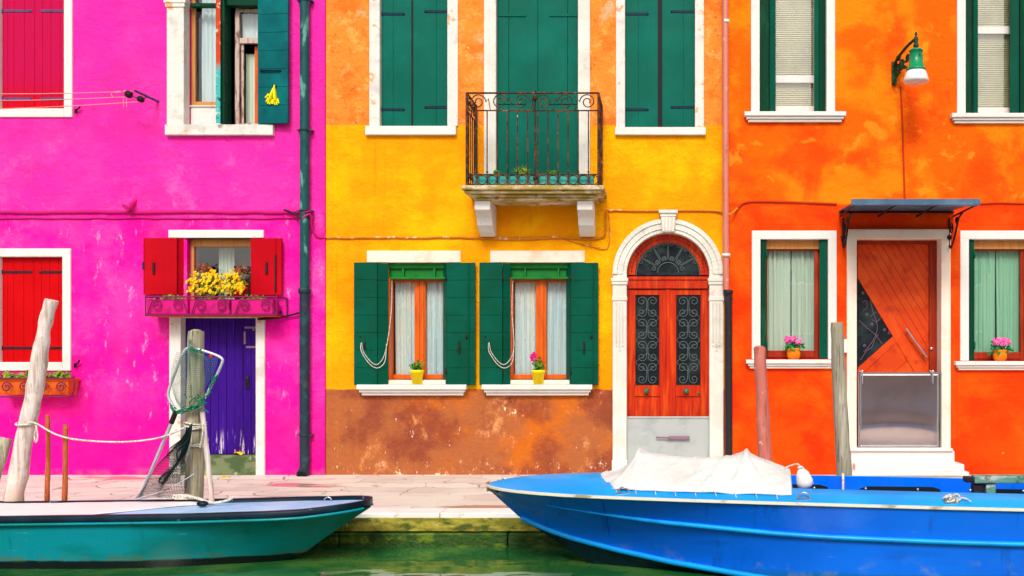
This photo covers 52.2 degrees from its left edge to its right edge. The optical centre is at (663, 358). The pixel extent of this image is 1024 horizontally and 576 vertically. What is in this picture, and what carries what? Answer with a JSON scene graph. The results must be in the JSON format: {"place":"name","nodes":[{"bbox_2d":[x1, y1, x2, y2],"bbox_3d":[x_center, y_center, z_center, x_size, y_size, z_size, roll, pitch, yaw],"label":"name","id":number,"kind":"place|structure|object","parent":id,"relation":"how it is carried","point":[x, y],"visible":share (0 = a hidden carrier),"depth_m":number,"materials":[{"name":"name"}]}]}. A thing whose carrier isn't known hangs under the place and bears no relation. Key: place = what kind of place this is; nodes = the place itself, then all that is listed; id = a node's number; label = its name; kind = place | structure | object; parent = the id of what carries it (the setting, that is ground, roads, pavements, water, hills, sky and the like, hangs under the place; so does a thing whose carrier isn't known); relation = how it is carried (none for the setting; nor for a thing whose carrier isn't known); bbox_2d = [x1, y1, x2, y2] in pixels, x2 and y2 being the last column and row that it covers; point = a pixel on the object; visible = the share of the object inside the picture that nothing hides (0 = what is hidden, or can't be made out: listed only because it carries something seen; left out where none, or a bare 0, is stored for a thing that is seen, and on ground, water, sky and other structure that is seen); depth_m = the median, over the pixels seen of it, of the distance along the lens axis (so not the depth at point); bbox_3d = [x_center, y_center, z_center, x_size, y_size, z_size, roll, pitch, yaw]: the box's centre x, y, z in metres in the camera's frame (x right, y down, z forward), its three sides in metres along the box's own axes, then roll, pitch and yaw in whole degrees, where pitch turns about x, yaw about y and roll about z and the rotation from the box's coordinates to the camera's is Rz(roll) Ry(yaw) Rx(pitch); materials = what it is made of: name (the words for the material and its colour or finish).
{"place":"outdoors","nodes":[
{"label":"outdoors","id":0,"kind":"place"},
{"bbox_2d":[0,546,726,575],"bbox_3d":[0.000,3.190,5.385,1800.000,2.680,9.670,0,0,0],"label":"canal water","id":1,"kind":"structure","parent":0,"point":[439,561],"depth_m":9.12,"materials":[{"name":"green liquid"}]},
{"bbox_2d":[3,298,58,501],"bbox_3d":[-6.212,0.659,10.001,0.608,2.486,0.188,0,0,0],"label":"mooring pole","id":2,"kind":"object","parent":1,"relation":"in","point":[18,474],"visible":0.86,"depth_m":9.94,"materials":[{"name":"grey wood"}]},
{"bbox_2d":[15,421,185,442],"bbox_3d":[-5.457,0.713,10.000,1.699,0.209,0.216,0,0,0],"label":"mooring rope","id":3,"kind":"object","parent":2,"relation":"hanging from","point":[35,431],"visible":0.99,"depth_m":9.93,"materials":[{"name":"white fabric"}]},
{"bbox_2d":[44,414,50,500],"bbox_3d":[-6.008,1.177,10.000,0.066,1.264,0.049,0,0,0],"label":"wooden stake","id":4,"kind":"object","parent":1,"relation":"in","point":[48,461],"visible":0.63,"depth_m":9.98,"materials":[{"name":"brown wood"}]},
{"bbox_2d":[62,425,67,500],"bbox_3d":[-5.838,1.228,9.999,0.061,1.162,0.052,0,0,-22],"label":"wooden stake","id":5,"kind":"object","parent":1,"relation":"in","point":[65,470],"visible":0.72,"depth_m":9.98,"materials":[{"name":"brown wood"}]},
{"bbox_2d":[0,495,372,568],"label":"teal boat","id":6,"kind":"object","parent":1,"relation":"on","point":[249,530],"visible":0.88,"depth_m":9.03,"materials":[{"name":"paint"}]},
{"bbox_2d":[0,437,11,479],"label":"mooring stub","id":7,"kind":"object","parent":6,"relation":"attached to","point":[5,444],"visible":1,"depth_m":9.94,"materials":[{"name":"grey wood"}]},
{"bbox_2d":[0,501,211,515],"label":"tarpaulin","id":8,"kind":"object","parent":6,"relation":"on","point":[67,508],"visible":0.88,"depth_m":9.48,"materials":[{"name":"white fabric"}]},
{"bbox_2d":[172,494,233,503],"bbox_3d":[-4.371,1.323,9.671,0.680,0.068,0.138,0,0,19],"label":"mooring rope","id":9,"kind":"object","parent":6,"relation":"on","point":[182,496],"visible":0.98,"depth_m":9.72,"materials":[{"name":"white fabric"}]},
{"bbox_2d":[200,412,214,500],"bbox_3d":[-4.401,0.997,9.885,0.153,0.966,0.060,0,0,10],"label":"net pole","id":10,"kind":"object","parent":6,"relation":"on","point":[208,464],"visible":0.75,"depth_m":9.86,"materials":[{"name":"white wood"}]},
{"bbox_2d":[184,329,204,499],"bbox_3d":[-4.574,0.801,10.001,0.180,2.171,0.181,0,0,0],"label":"mooring pole","id":11,"kind":"object","parent":1,"relation":"in","point":[194,464],"visible":0.63,"depth_m":9.93,"materials":[{"name":"grey wood"}]},
{"bbox_2d":[135,423,193,499],"bbox_3d":[-4.753,0.980,9.769,0.569,0.734,0.193,0,0,0],"label":"fishing net","id":12,"kind":"object","parent":11,"relation":"hanging from","point":[181,445],"visible":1,"depth_m":9.77,"materials":[{"name":"black fabric"}]},
{"bbox_2d":[138,339,223,499],"bbox_3d":[-4.763,0.611,9.939,1.053,1.595,0.232,0,0,19],"label":"landing net","id":13,"kind":"object","parent":11,"relation":"attached to","point":[175,413],"visible":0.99,"depth_m":9.85,"materials":[{"name":"metal"}]},
{"bbox_2d":[182,421,206,465],"bbox_3d":[-4.556,0.821,9.957,0.214,0.416,0.308,0,0,-15],"label":"lashing rope","id":14,"kind":"object","parent":11,"relation":"attached to","point":[197,426],"visible":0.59,"depth_m":9.90,"materials":[{"name":"white fabric"}]},
{"bbox_2d":[486,473,1023,575],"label":"blue boat","id":15,"kind":"object","parent":1,"relation":"on","point":[825,525],"visible":0.93,"depth_m":8.46,"materials":[{"name":"paint"}]},
{"bbox_2d":[601,447,791,498],"bbox_3d":[0.310,0.977,9.071,1.764,0.360,1.371,0,0,0],"label":"canvas cover","id":16,"kind":"object","parent":15,"relation":"on","point":[745,471],"visible":0.99,"depth_m":8.76,"materials":[{"name":"white fabric"}]},
{"bbox_2d":[783,463,812,487],"bbox_3d":[1.180,1.025,8.953,0.251,0.228,0.148,0,0,30],"label":"boat fender","id":17,"kind":"object","parent":15,"relation":"on","point":[804,478],"visible":0.95,"depth_m":8.88,"materials":[{"name":"white plastic"}]},
{"bbox_2d":[841,473,844,488],"bbox_3d":[1.655,1.172,9.509,0.026,0.222,0.149,0,0,6],"label":"hanging rope","id":18,"kind":"object","parent":15,"relation":"hanging from","point":[843,482],"visible":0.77,"depth_m":9.44,"materials":[{"name":"white fabric"}]},
{"bbox_2d":[942,493,971,501],"bbox_3d":[2.350,1.126,8.243,0.235,0.086,0.074,0,0,0],"label":"tie rope","id":19,"kind":"object","parent":15,"relation":"on","point":[950,499],"visible":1,"depth_m":8.23,"materials":[{"name":"white fabric"}]},
{"bbox_2d":[963,475,1023,492],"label":"plank","id":20,"kind":"object","parent":15,"relation":"on","point":[979,486],"visible":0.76,"depth_m":8.90,"materials":[{"name":"teal wood"}]},
{"bbox_2d":[753,346,771,460],"bbox_3d":[0.964,0.686,9.999,0.184,1.623,0.136,0,0,0],"label":"mooring pole","id":21,"kind":"object","parent":1,"relation":"in","point":[763,424],"visible":0.75,"depth_m":9.95,"materials":[{"name":"brown wood"}]},
{"bbox_2d":[830,322,851,475],"bbox_3d":[1.733,0.611,10.000,0.219,1.928,0.156,0,0,0],"label":"mooring pole","id":22,"kind":"object","parent":1,"relation":"in","point":[841,429],"visible":0.69,"depth_m":9.94,"materials":[{"name":"grey wood"}]},
{"bbox_2d":[314,531,564,546],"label":"quay wall","id":23,"kind":"structure","parent":0,"point":[436,539],"depth_m":10.08,"materials":[{"name":"stone"}]},
{"bbox_2d":[344,508,519,526],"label":"quay coping","id":24,"kind":"object","parent":23,"relation":"on","point":[439,512],"visible":0.12,"depth_m":10.12,"materials":[{"name":"white stone"}]},
{"bbox_2d":[334,517,540,531],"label":"quay face","id":25,"kind":"object","parent":23,"relation":"attached to","point":[439,524],"visible":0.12,"depth_m":10.11},
{"bbox_2d":[0,475,970,508],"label":"pavement","id":26,"kind":"structure","parent":0,"point":[427,491],"depth_m":12.07,"materials":[{"name":"stone"}]},
{"bbox_2d":[0,0,325,476],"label":"pink house","id":27,"kind":"structure","parent":26,"relation":"on","point":[112,216],"depth_m":13.47,"materials":[{"name":"paint"}]},
{"bbox_2d":[0,248,70,370],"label":"window","id":28,"kind":"structure","parent":27,"relation":"in","point":[28,276],"depth_m":13.52,"materials":[{"name":"red wood"}]},
{"bbox_2d":[0,0,72,116],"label":"window","id":29,"kind":"structure","parent":27,"relation":"in","point":[36,36],"depth_m":13.52,"materials":[{"name":"red wood"}]},
{"bbox_2d":[0,370,79,397],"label":"window box","id":30,"kind":"object","parent":27,"relation":"attached to","point":[58,383],"visible":0.91,"depth_m":13.22,"materials":[{"name":"ceramic"}]},
{"bbox_2d":[0,89,158,108],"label":"clothes line","id":31,"kind":"object","parent":27,"relation":"attached to","point":[129,94],"visible":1,"depth_m":13.10,"materials":[{"name":"fabric"}]},
{"bbox_2d":[142,230,282,298],"bbox_3d":[-5.901,-1.200,13.597,1.831,0.968,0.465,0,0,0],"label":"window","id":32,"kind":"structure","parent":27,"relation":"in","point":[264,264],"depth_m":13.41,"materials":[{"name":"red wood"}]},
{"bbox_2d":[145,294,287,316],"bbox_3d":[-5.788,-0.691,13.294,1.719,0.305,0.331,0,0,0],"label":"planter rack","id":33,"kind":"object","parent":27,"relation":"attached to","point":[211,306],"visible":1,"depth_m":13.17,"materials":[{"name":"metal"}]},
{"bbox_2d":[185,262,246,298],"bbox_3d":[-5.785,-1.014,13.337,0.770,0.501,0.368,0,0,0],"label":"flowering plant","id":34,"kind":"object","parent":33,"relation":"in","point":[230,286],"visible":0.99,"depth_m":13.24,"materials":[{"name":"yellow plant"}]},
{"bbox_2d":[169,317,265,474],"bbox_3d":[-5.856,0.481,13.555,1.252,2.098,0.230,0,0,0],"label":"door","id":35,"kind":"structure","parent":27,"relation":"in","point":[235,405],"depth_m":13.57,"materials":[{"name":"purple paint"}]},
{"bbox_2d":[164,0,288,135],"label":"window","id":36,"kind":"structure","parent":27,"relation":"in","point":[267,26],"depth_m":13.44,"materials":[{"name":"green wood"}]},
{"bbox_2d":[265,85,278,104],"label":"rubber gloves","id":37,"kind":"object","parent":27,"relation":"hanging from","point":[274,100],"visible":1,"depth_m":13.35,"materials":[{"name":"yellow rubber"}]},
{"bbox_2d":[325,0,737,474],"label":"yellow house","id":38,"kind":"structure","parent":26,"relation":"on","point":[602,296],"depth_m":13.50,"materials":[{"name":"paint"}]},
{"bbox_2d":[365,0,457,135],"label":"window","id":39,"kind":"structure","parent":38,"relation":"in","point":[413,44],"depth_m":13.56,"materials":[{"name":"green wood"}]},
{"bbox_2d":[354,251,475,394],"bbox_3d":[-3.261,-0.466,13.561,1.589,1.899,0.382,0,0,0],"label":"window","id":40,"kind":"structure","parent":38,"relation":"in","point":[451,286],"depth_m":13.45,"materials":[{"name":"green wood"}]},
{"bbox_2d":[409,360,423,383],"bbox_3d":[-3.248,0.179,13.470,0.201,0.320,0.186,0,0,0],"label":"flower pot","id":41,"kind":"object","parent":38,"relation":"on","point":[417,372],"visible":1,"depth_m":13.42,"materials":[{"name":"yellow ceramic"}]},
{"bbox_2d":[474,175,594,183],"bbox_3d":[-1.646,-2.245,13.010,1.531,0.163,0.160,0,0,0],"label":"planter box","id":42,"kind":"object","parent":38,"relation":"on","point":[523,179],"visible":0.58,"depth_m":12.94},
{"bbox_2d":[484,0,589,173],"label":"balcony door","id":43,"kind":"structure","parent":38,"relation":"in","point":[530,45],"depth_m":13.57,"materials":[{"name":"teal paint"}]},
{"bbox_2d":[530,352,544,383],"bbox_3d":[-1.649,0.123,13.470,0.186,0.431,0.188,0,0,25],"label":"flower pot","id":44,"kind":"object","parent":38,"relation":"on","point":[538,372],"visible":1,"depth_m":13.43,"materials":[{"name":"yellow ceramic"}]},
{"bbox_2d":[479,251,597,394],"bbox_3d":[-1.637,-0.466,13.561,1.557,1.899,0.383,0,0,0],"label":"window","id":45,"kind":"structure","parent":38,"relation":"in","point":[556,292],"depth_m":13.46,"materials":[{"name":"green wood"}]},
{"bbox_2d":[615,0,705,135],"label":"window","id":46,"kind":"structure","parent":38,"relation":"in","point":[660,43],"depth_m":13.56,"materials":[{"name":"green wood"}]},
{"bbox_2d":[611,210,723,469],"bbox_3d":[0.053,-0.184,13.528,1.492,3.504,0.345,0,0,0],"label":"door","id":47,"kind":"structure","parent":38,"relation":"in","point":[668,341],"depth_m":13.62,"materials":[{"name":"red wood"}]},
{"bbox_2d":[627,416,708,463],"bbox_3d":[0.053,1.147,13.497,1.082,0.767,0.106,0,0,0],"label":"flood barrier","id":48,"kind":"object","parent":26,"relation":"on","point":[684,436],"visible":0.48,"depth_m":13.51,"materials":[{"name":"white metal"}]},
{"bbox_2d":[722,0,1023,477],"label":"orange house","id":49,"kind":"structure","parent":26,"relation":"on","point":[879,215],"depth_m":13.49,"materials":[{"name":"paint"}]},
{"bbox_2d":[746,231,836,367],"bbox_3d":[1.684,-0.773,13.564,1.221,1.809,0.348,0,0,0],"label":"window","id":50,"kind":"structure","parent":49,"relation":"in","point":[814,253],"depth_m":13.61,"materials":[{"name":"white wood"}]},
{"bbox_2d":[784,335,804,359],"bbox_3d":[1.712,-0.146,13.484,0.288,0.323,0.239,0,0,0],"label":"flower pot","id":51,"kind":"object","parent":49,"relation":"on","point":[793,348],"visible":1,"depth_m":13.41,"materials":[{"name":"orange ceramic"}]},
{"bbox_2d":[744,0,845,122],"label":"window","id":52,"kind":"structure","parent":49,"relation":"in","point":[765,84],"depth_m":13.53,"materials":[{"name":"white stone"}]},
{"bbox_2d":[858,370,941,447],"bbox_3d":[3.085,0.657,13.412,1.091,1.019,0.065,0,0,0],"label":"flood barrier","id":53,"kind":"object","parent":49,"relation":"on","point":[899,410],"visible":1,"depth_m":13.43,"materials":[{"name":"silver metal"}]},
{"bbox_2d":[847,229,968,477],"bbox_3d":[3.071,-0.034,13.365,1.561,3.320,0.850,0,0,0],"label":"door","id":54,"kind":"structure","parent":49,"relation":"in","point":[899,280],"depth_m":13.70,"materials":[{"name":"orange wood"}]},
{"bbox_2d":[891,32,928,84],"bbox_3d":[3.155,-3.773,13.107,0.334,0.645,0.775,0,0,0],"label":"wall lamp","id":55,"kind":"object","parent":49,"relation":"attached to","point":[916,73],"visible":1,"depth_m":12.84,"materials":[{"name":"green metal"}]},
{"bbox_2d":[950,0,1023,123],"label":"window","id":56,"kind":"structure","parent":49,"relation":"in","point":[975,29],"depth_m":13.55,"materials":[{"name":"white stone"}]},
{"bbox_2d":[954,231,1023,369],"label":"window","id":57,"kind":"structure","parent":49,"relation":"in","point":[977,248],"depth_m":13.66,"materials":[{"name":"white wood"}]},
{"bbox_2d":[988,337,1013,360],"bbox_3d":[4.421,-0.123,13.487,0.290,0.320,0.257,0,0,35],"label":"flower pot","id":58,"kind":"object","parent":49,"relation":"on","point":[998,352],"visible":1,"depth_m":13.42,"materials":[{"name":"orange ceramic"}]},
{"bbox_2d":[511,164,529,173],"bbox_3d":[-1.830,-2.333,13.202,0.238,0.338,0.200,0,0,42],"label":"plant","id":59,"kind":"object","parent":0,"point":[522,170],"visible":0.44,"depth_m":13.19,"materials":[{"name":"green plant"}]}
]}

